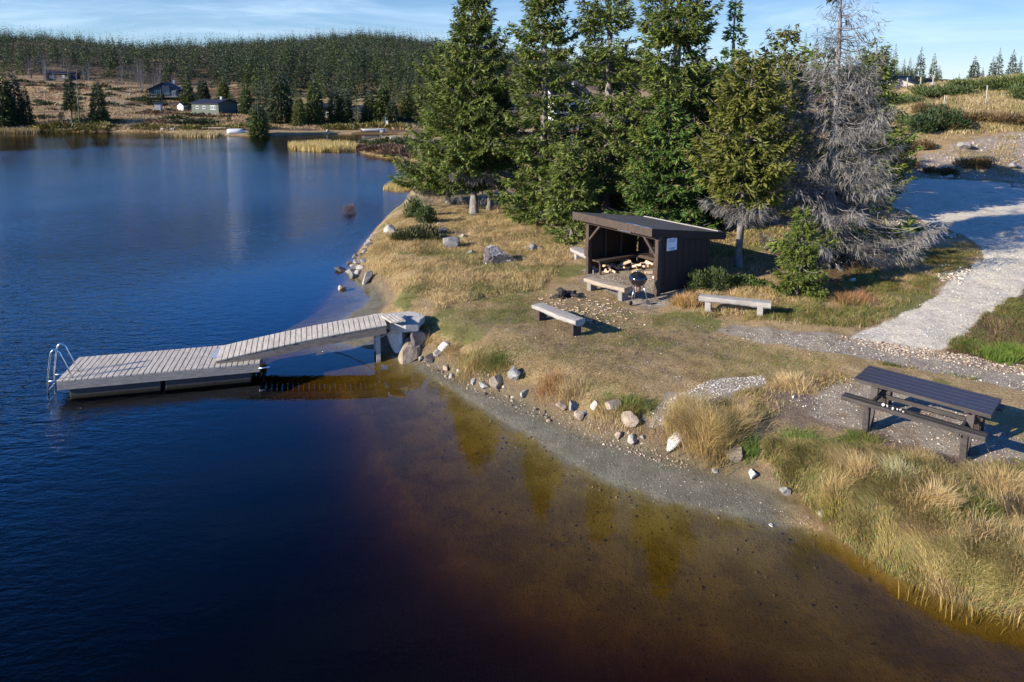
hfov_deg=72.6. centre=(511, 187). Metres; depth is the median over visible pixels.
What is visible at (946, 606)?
reeds
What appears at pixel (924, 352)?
gravel
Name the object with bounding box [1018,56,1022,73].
spruce tree
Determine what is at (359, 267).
rock
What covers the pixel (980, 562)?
grass
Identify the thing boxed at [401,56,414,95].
spruce tree
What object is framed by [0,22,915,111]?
forest
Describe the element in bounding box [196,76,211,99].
spruce tree
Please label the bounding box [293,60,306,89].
spruce tree
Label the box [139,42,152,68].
spruce tree
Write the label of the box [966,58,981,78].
spruce tree
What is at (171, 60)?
spruce tree
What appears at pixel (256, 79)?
spruce tree
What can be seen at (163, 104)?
shrub
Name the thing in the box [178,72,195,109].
spruce tree
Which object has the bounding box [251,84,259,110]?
spruce tree
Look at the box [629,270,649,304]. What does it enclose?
kettle grill
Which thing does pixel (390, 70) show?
spruce tree
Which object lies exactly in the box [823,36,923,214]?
spruce tree
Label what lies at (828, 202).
dying spruce
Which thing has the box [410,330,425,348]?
rock
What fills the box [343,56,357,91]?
spruce tree
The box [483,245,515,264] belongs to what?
boulder
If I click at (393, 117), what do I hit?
spruce tree
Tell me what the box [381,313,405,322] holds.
landing ramp
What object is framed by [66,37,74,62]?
spruce tree
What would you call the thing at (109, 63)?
spruce tree
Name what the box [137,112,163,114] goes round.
shrub
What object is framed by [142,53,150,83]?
spruce tree
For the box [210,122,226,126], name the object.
shrub
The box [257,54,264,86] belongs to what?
spruce tree
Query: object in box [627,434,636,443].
rock
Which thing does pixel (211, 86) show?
spruce tree
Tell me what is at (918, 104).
heather clump
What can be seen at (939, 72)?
spruce tree
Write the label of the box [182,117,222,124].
shrub
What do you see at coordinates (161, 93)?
spruce tree
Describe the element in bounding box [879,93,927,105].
juniper bush
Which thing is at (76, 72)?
birch tree
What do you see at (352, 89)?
spruce tree
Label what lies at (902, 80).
cabin
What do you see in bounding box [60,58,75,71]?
birch tree
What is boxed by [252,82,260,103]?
spruce tree
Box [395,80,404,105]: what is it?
spruce tree
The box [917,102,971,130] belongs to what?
juniper bush
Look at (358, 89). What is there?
spruce tree
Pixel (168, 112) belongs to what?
shrub
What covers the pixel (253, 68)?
spruce tree
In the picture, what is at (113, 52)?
spruce tree
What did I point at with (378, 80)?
spruce tree
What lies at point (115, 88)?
shrub
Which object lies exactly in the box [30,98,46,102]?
shrub
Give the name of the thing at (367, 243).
rock
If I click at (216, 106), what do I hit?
cabin
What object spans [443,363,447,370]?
rock
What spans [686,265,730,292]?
juniper bush
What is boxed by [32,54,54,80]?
birch tree
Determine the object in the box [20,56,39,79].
birch tree
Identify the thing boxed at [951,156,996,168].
heather clump
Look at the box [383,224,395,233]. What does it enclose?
boulder
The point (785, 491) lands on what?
rock
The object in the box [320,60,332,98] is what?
spruce tree
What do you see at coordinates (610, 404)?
rock
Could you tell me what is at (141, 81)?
birch tree
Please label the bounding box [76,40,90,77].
spruce tree
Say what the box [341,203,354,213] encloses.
bare bush
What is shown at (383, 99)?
spruce tree
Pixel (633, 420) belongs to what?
rock
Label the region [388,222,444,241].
juniper bush
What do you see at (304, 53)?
spruce tree
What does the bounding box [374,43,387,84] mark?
spruce tree
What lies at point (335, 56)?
spruce tree
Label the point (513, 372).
rock
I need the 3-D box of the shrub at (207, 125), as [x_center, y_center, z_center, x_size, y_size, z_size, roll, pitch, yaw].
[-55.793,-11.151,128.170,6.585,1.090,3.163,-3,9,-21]
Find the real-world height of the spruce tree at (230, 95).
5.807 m
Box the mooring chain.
[321,333,388,352]
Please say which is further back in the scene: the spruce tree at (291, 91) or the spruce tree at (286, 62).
the spruce tree at (286, 62)
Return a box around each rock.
[334,266,345,272]
[338,285,345,290]
[345,268,354,274]
[353,259,360,263]
[354,270,361,275]
[356,265,363,269]
[364,241,370,247]
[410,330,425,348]
[424,353,434,363]
[433,349,440,356]
[438,341,449,351]
[439,227,447,231]
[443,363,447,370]
[479,381,489,388]
[489,373,502,388]
[507,366,520,379]
[520,389,527,397]
[556,400,567,409]
[569,400,577,410]
[574,410,583,420]
[591,401,596,409]
[604,399,620,410]
[615,431,621,439]
[621,411,639,427]
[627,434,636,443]
[724,444,742,461]
[749,469,756,478]
[779,487,790,495]
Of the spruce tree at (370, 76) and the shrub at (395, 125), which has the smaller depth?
the shrub at (395, 125)
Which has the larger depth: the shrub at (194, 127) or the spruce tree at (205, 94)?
the spruce tree at (205, 94)
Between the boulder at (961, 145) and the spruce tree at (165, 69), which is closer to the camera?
the boulder at (961, 145)
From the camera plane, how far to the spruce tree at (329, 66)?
221.54 m
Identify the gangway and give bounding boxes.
[216,313,386,363]
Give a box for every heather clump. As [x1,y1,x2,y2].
[889,156,922,168]
[903,137,936,149]
[910,101,952,113]
[921,165,960,175]
[936,122,973,130]
[950,108,1005,122]
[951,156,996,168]
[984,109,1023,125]
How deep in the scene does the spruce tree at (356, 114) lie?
135.34 m
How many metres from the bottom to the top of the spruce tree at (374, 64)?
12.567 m
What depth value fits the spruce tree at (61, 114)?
134.95 m
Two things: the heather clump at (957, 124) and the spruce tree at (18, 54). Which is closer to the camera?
the heather clump at (957, 124)
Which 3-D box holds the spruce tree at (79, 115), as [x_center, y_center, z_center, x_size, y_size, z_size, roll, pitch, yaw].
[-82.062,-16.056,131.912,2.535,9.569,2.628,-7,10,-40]
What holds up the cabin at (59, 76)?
on the ground at (314, 514)
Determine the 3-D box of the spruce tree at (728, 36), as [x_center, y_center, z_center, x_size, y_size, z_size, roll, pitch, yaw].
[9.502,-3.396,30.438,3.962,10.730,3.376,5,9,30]
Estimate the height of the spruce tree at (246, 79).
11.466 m
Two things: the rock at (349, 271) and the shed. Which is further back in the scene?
the shed
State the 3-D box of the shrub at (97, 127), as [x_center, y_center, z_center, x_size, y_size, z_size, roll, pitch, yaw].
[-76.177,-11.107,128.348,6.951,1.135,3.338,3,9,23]
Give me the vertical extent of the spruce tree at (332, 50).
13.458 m
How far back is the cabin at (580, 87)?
76.21 m
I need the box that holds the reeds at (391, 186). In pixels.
[383,177,411,192]
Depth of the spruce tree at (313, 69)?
220.54 m
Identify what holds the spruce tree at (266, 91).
on the ground at (314, 514)
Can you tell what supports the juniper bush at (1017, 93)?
on the ground at (314, 514)
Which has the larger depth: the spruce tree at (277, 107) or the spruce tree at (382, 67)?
the spruce tree at (382, 67)
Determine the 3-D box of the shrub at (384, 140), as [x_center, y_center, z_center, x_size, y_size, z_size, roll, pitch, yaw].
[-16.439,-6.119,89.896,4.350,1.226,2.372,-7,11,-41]
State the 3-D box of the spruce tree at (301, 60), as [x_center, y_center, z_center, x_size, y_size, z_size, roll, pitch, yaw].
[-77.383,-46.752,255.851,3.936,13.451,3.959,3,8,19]
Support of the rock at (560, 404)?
on the ground at (314, 514)
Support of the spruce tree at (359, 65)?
on the ground at (314, 514)
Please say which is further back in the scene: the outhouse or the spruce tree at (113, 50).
the spruce tree at (113, 50)
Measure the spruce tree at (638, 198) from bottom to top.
6.927 m
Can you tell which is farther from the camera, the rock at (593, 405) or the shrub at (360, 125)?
the shrub at (360, 125)
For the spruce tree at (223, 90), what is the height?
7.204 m
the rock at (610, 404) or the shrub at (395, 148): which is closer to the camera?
the rock at (610, 404)
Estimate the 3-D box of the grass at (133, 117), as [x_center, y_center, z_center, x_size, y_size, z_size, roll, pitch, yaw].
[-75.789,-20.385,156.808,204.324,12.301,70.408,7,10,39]
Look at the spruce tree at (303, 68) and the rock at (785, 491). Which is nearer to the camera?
the rock at (785, 491)
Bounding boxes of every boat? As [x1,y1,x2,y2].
[226,129,244,133]
[361,128,384,131]
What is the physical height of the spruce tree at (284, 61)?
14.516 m
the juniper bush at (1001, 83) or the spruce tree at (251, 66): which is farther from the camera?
the spruce tree at (251, 66)
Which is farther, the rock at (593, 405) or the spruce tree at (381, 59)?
the spruce tree at (381, 59)
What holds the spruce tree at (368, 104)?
on the ground at (314, 514)
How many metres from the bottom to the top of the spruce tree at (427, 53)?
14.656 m
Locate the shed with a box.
[176,102,191,110]
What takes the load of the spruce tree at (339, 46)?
on the ground at (314, 514)
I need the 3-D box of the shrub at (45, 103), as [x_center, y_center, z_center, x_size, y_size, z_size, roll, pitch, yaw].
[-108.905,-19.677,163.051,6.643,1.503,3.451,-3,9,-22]
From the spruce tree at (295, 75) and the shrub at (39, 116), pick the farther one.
the spruce tree at (295, 75)
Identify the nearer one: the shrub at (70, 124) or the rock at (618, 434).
the rock at (618, 434)
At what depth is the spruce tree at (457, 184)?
36.78 m
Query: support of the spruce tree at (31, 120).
on the ground at (314, 514)
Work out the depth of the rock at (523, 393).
17.17 m
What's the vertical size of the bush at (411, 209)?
1.446 m
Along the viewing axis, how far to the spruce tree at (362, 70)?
219.17 m
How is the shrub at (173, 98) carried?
on the ground at (314, 514)
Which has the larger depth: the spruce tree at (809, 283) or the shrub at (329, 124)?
the shrub at (329, 124)
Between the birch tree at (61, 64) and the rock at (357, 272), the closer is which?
the rock at (357, 272)
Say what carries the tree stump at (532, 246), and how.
on the ground at (314, 514)
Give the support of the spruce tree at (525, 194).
on the ground at (314, 514)
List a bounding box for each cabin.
[47,72,81,80]
[145,80,182,98]
[189,96,237,114]
[315,102,335,117]
[351,105,385,118]
[539,81,592,128]
[889,76,937,87]
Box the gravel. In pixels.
[420,134,1023,635]
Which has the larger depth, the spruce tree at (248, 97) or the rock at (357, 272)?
the spruce tree at (248, 97)
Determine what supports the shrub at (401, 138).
on the ground at (314, 514)
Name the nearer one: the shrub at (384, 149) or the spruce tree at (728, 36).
the spruce tree at (728, 36)
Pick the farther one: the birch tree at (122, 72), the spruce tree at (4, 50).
the spruce tree at (4, 50)
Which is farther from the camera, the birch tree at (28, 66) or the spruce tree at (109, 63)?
the spruce tree at (109, 63)
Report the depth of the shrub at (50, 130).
127.21 m
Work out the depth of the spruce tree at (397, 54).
250.17 m
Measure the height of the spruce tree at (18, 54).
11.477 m
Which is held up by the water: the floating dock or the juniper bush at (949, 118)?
the floating dock
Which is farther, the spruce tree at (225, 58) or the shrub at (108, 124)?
the spruce tree at (225, 58)
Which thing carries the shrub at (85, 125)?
on the ground at (314, 514)
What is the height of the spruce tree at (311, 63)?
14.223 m
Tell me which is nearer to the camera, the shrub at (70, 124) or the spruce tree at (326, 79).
the shrub at (70, 124)
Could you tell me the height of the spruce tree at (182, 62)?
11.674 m
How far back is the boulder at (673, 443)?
14.53 m
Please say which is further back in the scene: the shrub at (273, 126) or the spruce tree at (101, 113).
the spruce tree at (101, 113)
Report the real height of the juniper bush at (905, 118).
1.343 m
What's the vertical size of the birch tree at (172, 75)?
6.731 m
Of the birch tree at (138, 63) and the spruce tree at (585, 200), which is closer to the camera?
the spruce tree at (585, 200)
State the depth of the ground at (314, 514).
15.59 m
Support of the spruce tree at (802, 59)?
on the ground at (314, 514)
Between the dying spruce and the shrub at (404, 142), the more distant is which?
the shrub at (404, 142)
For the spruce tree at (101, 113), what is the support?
on the ground at (314, 514)
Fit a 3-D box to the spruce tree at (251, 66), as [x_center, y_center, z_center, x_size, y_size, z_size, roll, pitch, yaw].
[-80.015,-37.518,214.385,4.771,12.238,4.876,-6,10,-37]
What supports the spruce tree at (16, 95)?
on the ground at (314, 514)
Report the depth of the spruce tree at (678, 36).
30.19 m
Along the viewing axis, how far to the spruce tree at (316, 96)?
133.48 m
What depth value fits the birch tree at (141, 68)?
217.12 m
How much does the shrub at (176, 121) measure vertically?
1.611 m
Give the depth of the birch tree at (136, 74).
206.47 m
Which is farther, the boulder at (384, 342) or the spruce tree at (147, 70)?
the spruce tree at (147, 70)
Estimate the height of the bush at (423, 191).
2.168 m
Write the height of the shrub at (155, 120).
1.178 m
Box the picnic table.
[841,365,1004,462]
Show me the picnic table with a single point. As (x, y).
(975, 407)
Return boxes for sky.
[0,0,1023,79]
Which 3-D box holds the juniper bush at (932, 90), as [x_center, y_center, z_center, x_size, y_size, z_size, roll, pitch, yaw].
[40.465,-9.152,65.597,5.940,1.630,4.061,0,8,0]
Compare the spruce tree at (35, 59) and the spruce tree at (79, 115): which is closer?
the spruce tree at (79, 115)
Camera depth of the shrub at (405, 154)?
76.41 m
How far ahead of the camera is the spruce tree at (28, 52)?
263.77 m
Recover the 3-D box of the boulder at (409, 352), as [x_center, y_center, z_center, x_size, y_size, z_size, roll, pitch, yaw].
[-2.911,4.796,20.179,0.732,0.753,0.897,0,8,-1]
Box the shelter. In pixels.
[572,212,725,296]
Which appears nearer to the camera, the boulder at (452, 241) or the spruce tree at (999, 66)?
the boulder at (452, 241)
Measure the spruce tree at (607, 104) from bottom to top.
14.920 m
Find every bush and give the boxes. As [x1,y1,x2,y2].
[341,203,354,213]
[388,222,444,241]
[401,195,429,217]
[413,203,438,223]
[415,186,459,196]
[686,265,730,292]
[723,273,771,289]
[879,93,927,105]
[894,112,918,126]
[906,113,939,133]
[907,82,982,96]
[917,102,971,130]
[945,76,997,90]
[972,72,1023,90]
[1003,82,1023,99]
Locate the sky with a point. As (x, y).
(958, 32)
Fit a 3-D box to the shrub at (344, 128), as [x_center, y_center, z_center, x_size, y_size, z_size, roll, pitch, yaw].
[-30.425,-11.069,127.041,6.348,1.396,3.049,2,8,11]
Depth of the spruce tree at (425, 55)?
261.26 m
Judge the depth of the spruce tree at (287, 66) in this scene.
226.42 m
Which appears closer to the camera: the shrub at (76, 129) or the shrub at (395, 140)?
the shrub at (395, 140)
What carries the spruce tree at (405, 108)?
on the ground at (314, 514)
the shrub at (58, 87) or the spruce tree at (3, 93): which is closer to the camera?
the spruce tree at (3, 93)
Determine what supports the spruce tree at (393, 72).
on the ground at (314, 514)
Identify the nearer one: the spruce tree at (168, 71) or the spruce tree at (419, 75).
the spruce tree at (419, 75)
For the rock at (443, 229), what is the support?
on the ground at (314, 514)
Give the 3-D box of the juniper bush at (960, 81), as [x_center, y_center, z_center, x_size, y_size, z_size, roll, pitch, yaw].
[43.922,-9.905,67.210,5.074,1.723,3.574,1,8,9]
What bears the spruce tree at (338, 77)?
on the ground at (314, 514)
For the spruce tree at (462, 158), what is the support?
on the ground at (314, 514)
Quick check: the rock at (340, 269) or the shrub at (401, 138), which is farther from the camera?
the shrub at (401, 138)
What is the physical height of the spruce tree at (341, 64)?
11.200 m
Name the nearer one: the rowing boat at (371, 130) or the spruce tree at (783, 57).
the spruce tree at (783, 57)
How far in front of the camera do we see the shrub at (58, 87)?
188.35 m
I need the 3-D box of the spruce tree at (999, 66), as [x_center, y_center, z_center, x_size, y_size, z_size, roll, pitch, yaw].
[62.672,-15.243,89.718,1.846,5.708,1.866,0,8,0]
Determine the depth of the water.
63.56 m
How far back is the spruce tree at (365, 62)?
253.71 m
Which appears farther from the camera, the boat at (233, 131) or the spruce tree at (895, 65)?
the boat at (233, 131)
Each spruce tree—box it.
[0,63,18,127]
[0,97,17,126]
[3,36,13,63]
[5,66,30,126]
[14,43,26,75]
[15,40,24,67]
[16,82,36,124]
[19,34,27,68]
[22,35,31,62]
[32,42,41,72]
[46,35,59,62]
[47,31,58,61]
[58,111,65,121]
[60,70,79,122]
[65,39,77,69]
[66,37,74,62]
[72,81,86,124]
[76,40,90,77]
[77,33,88,61]
[78,47,89,72]
[86,79,112,123]
[103,50,114,76]
[104,32,112,63]
[105,35,118,67]
[107,34,118,67]
[128,41,137,66]
[134,43,145,71]
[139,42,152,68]
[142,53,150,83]
[155,88,166,102]
[162,53,170,80]
[163,37,170,60]
[163,54,172,81]
[168,45,178,70]
[178,44,186,71]
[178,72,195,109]
[179,49,191,83]
[191,42,202,67]
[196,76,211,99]
[208,52,223,88]
[214,79,232,98]
[217,52,231,87]
[220,42,230,70]
[224,45,232,70]
[226,90,234,100]
[236,55,243,86]
[236,83,253,114]
[237,77,248,111]
[240,48,253,86]
[242,54,252,89]
[246,45,256,83]
[246,102,257,130]
[247,97,271,136]
[249,62,263,95]
[250,50,266,88]
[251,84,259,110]
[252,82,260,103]
[254,65,266,100]
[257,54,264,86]
[258,71,269,112]
[261,66,270,112]
[263,60,273,95]
[264,64,294,124]
[279,65,293,103]
[280,47,290,75]
[281,44,293,77]
[284,46,296,72]
[284,63,294,92]
[286,50,295,81]
[288,36,297,54]
[289,81,297,101]
[290,43,297,62]
[290,95,308,125]
[292,50,306,88]
[292,73,304,112]
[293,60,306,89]
[296,43,304,71]
[299,39,307,65]
[303,74,327,124]
[304,60,312,87]
[305,43,314,80]
[308,50,322,83]
[313,51,324,85]
[319,48,327,77]
[319,68,326,98]
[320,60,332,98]
[321,62,330,97]
[322,46,332,83]
[326,66,343,108]
[326,85,343,123]
[327,30,337,61]
[330,39,341,74]
[331,40,341,69]
[335,31,342,59]
[335,59,343,92]
[335,88,355,123]
[336,52,344,73]
[339,68,352,107]
[340,41,354,76]
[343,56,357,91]
[347,66,357,101]
[349,63,356,94]
[351,97,362,123]
[353,52,365,80]
[354,50,363,87]
[355,68,366,95]
[357,37,364,66]
[357,54,365,84]
[360,88,378,122]
[363,38,370,72]
[364,62,373,90]
[366,39,372,65]
[370,44,381,85]
[370,81,393,123]
[371,46,380,77]
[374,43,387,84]
[374,64,383,94]
[378,53,392,91]
[379,36,387,59]
[383,95,400,124]
[384,46,393,79]
[386,37,495,209]
[387,53,401,91]
[388,53,396,94]
[391,76,399,102]
[392,39,402,73]
[393,64,401,94]
[395,45,406,90]
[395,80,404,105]
[397,84,414,118]
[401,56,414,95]
[401,66,409,92]
[407,45,416,83]
[409,77,423,117]
[411,50,421,79]
[412,0,524,214]
[413,48,423,82]
[416,58,423,87]
[421,41,428,67]
[424,39,433,67]
[442,75,526,209]
[485,0,597,228]
[537,134,606,245]
[548,0,654,212]
[555,108,602,197]
[596,119,639,213]
[603,95,728,240]
[608,0,739,219]
[657,59,737,226]
[682,47,806,267]
[691,0,768,225]
[739,23,831,225]
[767,205,830,300]
[799,32,809,82]
[801,66,877,194]
[811,38,819,90]
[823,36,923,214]
[890,46,898,76]
[905,58,913,75]
[912,50,926,81]
[928,54,939,81]
[934,68,942,81]
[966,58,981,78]
[987,56,997,75]
[993,48,1003,75]
[1004,49,1019,74]
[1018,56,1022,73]
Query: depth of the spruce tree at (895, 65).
83.72 m
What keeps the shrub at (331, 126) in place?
on the ground at (314, 514)
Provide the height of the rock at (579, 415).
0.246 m
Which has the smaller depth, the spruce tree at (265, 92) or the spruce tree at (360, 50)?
the spruce tree at (265, 92)
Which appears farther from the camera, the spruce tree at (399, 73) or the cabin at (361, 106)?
the spruce tree at (399, 73)
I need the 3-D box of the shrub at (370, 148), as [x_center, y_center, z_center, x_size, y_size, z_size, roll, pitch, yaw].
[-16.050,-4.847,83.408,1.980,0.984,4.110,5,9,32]
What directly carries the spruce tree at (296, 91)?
on the ground at (314, 514)
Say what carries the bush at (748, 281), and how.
on the ground at (314, 514)
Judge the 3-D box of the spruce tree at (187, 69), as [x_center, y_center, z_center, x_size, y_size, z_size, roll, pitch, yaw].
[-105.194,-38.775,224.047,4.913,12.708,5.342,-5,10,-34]
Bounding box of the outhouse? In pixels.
[154,102,162,109]
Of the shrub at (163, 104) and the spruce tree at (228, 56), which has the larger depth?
the spruce tree at (228, 56)
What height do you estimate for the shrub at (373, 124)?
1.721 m
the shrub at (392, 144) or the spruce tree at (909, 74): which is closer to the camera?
the shrub at (392, 144)
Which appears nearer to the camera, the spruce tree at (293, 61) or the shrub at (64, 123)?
the shrub at (64, 123)
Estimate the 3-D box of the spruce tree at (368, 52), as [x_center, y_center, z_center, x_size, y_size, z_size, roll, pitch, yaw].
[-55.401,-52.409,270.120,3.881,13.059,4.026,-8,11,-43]
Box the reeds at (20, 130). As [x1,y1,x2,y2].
[0,127,39,132]
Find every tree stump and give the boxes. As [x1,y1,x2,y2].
[524,243,540,252]
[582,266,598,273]
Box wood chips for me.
[538,294,652,329]
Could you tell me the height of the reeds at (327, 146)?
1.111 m
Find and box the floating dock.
[46,343,269,415]
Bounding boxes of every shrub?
[11,78,29,81]
[24,121,64,128]
[27,113,55,117]
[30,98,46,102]
[31,100,60,105]
[40,128,63,131]
[42,120,80,128]
[43,119,74,126]
[47,85,73,89]
[58,127,89,131]
[71,123,99,127]
[85,124,112,129]
[91,83,111,87]
[94,120,115,126]
[105,87,126,89]
[106,101,120,104]
[109,118,126,121]
[129,95,157,101]
[129,121,159,126]
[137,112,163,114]
[139,118,172,122]
[140,108,162,113]
[142,125,170,129]
[143,94,160,97]
[143,100,168,105]
[158,114,189,119]
[160,111,179,114]
[166,96,180,100]
[167,117,202,124]
[175,125,214,129]
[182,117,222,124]
[187,112,218,116]
[193,124,219,128]
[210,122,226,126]
[219,123,242,129]
[259,125,281,128]
[315,123,332,126]
[321,122,350,129]
[332,123,358,129]
[349,121,369,128]
[355,146,375,151]
[358,138,368,142]
[362,120,391,128]
[363,139,382,146]
[365,143,384,150]
[372,136,393,142]
[380,146,390,153]
[382,142,396,147]
[382,147,407,155]
[385,138,400,144]
[387,121,411,128]
[391,144,410,150]
[394,135,411,142]
[396,149,413,157]
[397,136,426,145]
[398,117,418,122]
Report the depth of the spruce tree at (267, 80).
190.05 m
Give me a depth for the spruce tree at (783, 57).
30.04 m
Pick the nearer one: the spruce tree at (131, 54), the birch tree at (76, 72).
the birch tree at (76, 72)
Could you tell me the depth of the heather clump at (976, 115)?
53.60 m
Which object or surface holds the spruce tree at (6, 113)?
on the ground at (314, 514)
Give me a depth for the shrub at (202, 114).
150.18 m
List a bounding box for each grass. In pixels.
[1,78,425,157]
[358,72,1023,634]
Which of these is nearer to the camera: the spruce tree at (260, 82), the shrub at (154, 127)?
the shrub at (154, 127)
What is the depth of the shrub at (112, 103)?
164.68 m
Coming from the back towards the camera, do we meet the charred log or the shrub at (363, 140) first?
the shrub at (363, 140)
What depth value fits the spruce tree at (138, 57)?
245.48 m
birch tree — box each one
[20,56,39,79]
[21,57,34,76]
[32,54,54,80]
[37,58,51,79]
[53,55,71,71]
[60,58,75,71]
[69,64,82,81]
[78,64,90,80]
[116,65,126,82]
[129,55,146,74]
[131,63,144,85]
[132,59,147,80]
[133,67,146,89]
[135,73,148,90]
[147,72,160,85]
[150,63,166,82]
[166,72,179,85]
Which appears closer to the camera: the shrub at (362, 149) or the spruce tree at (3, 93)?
the shrub at (362, 149)
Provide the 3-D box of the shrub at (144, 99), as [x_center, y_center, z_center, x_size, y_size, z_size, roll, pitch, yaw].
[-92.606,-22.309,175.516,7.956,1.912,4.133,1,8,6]
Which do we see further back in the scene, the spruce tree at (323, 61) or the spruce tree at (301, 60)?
the spruce tree at (301, 60)
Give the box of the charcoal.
[550,294,592,300]
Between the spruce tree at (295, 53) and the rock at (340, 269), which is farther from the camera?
the spruce tree at (295, 53)
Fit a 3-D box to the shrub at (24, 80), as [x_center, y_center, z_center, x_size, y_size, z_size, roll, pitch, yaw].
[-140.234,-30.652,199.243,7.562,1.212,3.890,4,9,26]
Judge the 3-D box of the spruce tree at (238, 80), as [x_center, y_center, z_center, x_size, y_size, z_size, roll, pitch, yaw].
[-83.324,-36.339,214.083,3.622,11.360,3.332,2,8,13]
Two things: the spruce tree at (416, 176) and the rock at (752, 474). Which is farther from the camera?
the spruce tree at (416, 176)
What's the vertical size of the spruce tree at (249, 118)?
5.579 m
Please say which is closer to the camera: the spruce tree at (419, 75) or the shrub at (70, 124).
the shrub at (70, 124)
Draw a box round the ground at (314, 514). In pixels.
[0,38,1023,681]
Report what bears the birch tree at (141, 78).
on the ground at (314, 514)
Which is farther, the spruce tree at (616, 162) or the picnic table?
the spruce tree at (616, 162)
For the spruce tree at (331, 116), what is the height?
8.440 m
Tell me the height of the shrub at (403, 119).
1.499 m
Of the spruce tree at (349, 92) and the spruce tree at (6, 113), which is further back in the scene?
the spruce tree at (349, 92)
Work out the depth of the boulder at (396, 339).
20.47 m
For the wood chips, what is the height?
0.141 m
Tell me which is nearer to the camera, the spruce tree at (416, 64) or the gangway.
the gangway
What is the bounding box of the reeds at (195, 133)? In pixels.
[174,129,220,136]
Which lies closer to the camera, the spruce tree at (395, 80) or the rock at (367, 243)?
the rock at (367, 243)
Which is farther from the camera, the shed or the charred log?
the shed
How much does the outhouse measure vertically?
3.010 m
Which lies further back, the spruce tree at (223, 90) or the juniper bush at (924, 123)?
the spruce tree at (223, 90)
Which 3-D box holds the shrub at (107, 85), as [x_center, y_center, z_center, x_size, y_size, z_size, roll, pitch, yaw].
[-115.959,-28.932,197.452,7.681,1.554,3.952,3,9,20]
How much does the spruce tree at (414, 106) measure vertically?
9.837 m
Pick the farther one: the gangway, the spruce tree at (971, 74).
the spruce tree at (971, 74)
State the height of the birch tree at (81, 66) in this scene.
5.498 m
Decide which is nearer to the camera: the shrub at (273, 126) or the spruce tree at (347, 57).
the shrub at (273, 126)
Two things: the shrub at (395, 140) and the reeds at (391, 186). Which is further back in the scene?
the shrub at (395, 140)
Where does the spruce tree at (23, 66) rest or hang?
on the ground at (314, 514)
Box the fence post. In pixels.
[985,85,987,104]
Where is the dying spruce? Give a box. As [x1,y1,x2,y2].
[756,0,952,272]
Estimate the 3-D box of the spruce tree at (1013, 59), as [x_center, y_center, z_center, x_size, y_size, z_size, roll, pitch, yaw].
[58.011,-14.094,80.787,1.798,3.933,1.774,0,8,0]
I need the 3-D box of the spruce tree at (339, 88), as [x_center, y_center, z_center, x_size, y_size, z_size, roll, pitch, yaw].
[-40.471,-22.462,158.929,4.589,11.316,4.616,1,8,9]
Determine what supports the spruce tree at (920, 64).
on the ground at (314, 514)
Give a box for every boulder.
[362,271,372,284]
[380,327,390,347]
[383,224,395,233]
[387,314,407,352]
[398,337,421,364]
[443,236,459,248]
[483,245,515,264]
[667,430,684,451]
[956,142,971,148]
[1007,162,1018,167]
[1010,182,1023,186]
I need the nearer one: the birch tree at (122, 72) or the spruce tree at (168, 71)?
the birch tree at (122, 72)
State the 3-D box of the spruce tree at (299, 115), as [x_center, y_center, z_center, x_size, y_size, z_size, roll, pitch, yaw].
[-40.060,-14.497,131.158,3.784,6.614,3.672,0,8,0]
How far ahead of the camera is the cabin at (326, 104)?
147.80 m
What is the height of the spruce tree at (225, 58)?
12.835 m
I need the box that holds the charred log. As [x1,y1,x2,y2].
[566,293,580,297]
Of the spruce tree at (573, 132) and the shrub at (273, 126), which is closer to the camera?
the spruce tree at (573, 132)
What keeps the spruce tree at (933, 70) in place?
on the ground at (314, 514)
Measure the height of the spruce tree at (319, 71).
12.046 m
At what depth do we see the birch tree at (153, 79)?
194.55 m
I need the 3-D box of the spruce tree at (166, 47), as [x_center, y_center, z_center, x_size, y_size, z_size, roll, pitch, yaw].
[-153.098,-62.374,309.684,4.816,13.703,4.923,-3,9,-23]
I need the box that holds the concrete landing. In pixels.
[380,311,424,331]
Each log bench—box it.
[531,302,584,336]
[570,247,585,259]
[583,275,631,300]
[698,293,770,316]
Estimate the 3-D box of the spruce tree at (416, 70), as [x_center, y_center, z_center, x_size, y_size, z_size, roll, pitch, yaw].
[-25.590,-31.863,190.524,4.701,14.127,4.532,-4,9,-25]
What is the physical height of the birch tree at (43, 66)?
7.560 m
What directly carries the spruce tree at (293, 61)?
on the ground at (314, 514)
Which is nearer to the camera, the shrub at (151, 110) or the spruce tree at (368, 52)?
the shrub at (151, 110)
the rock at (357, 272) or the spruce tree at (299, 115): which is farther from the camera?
the spruce tree at (299, 115)
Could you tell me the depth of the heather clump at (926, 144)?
48.66 m
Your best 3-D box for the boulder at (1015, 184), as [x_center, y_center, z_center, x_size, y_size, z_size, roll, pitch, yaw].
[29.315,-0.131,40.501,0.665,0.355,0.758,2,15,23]
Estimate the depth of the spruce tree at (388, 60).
230.35 m
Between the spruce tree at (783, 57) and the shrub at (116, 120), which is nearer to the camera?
the spruce tree at (783, 57)
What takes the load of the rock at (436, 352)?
on the ground at (314, 514)
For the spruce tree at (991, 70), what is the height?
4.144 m
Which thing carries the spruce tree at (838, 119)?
on the ground at (314, 514)
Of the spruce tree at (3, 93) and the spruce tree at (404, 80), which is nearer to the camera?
the spruce tree at (3, 93)
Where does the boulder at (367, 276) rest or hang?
on the ground at (314, 514)
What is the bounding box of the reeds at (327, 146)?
[287,138,356,152]
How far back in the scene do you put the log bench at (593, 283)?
22.85 m
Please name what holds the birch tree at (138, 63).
on the ground at (314, 514)
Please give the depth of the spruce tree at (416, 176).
38.58 m
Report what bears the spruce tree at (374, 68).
on the ground at (314, 514)
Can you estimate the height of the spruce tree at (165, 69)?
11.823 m
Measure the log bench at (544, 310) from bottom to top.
0.551 m
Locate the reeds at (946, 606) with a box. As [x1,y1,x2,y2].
[898,578,1021,629]

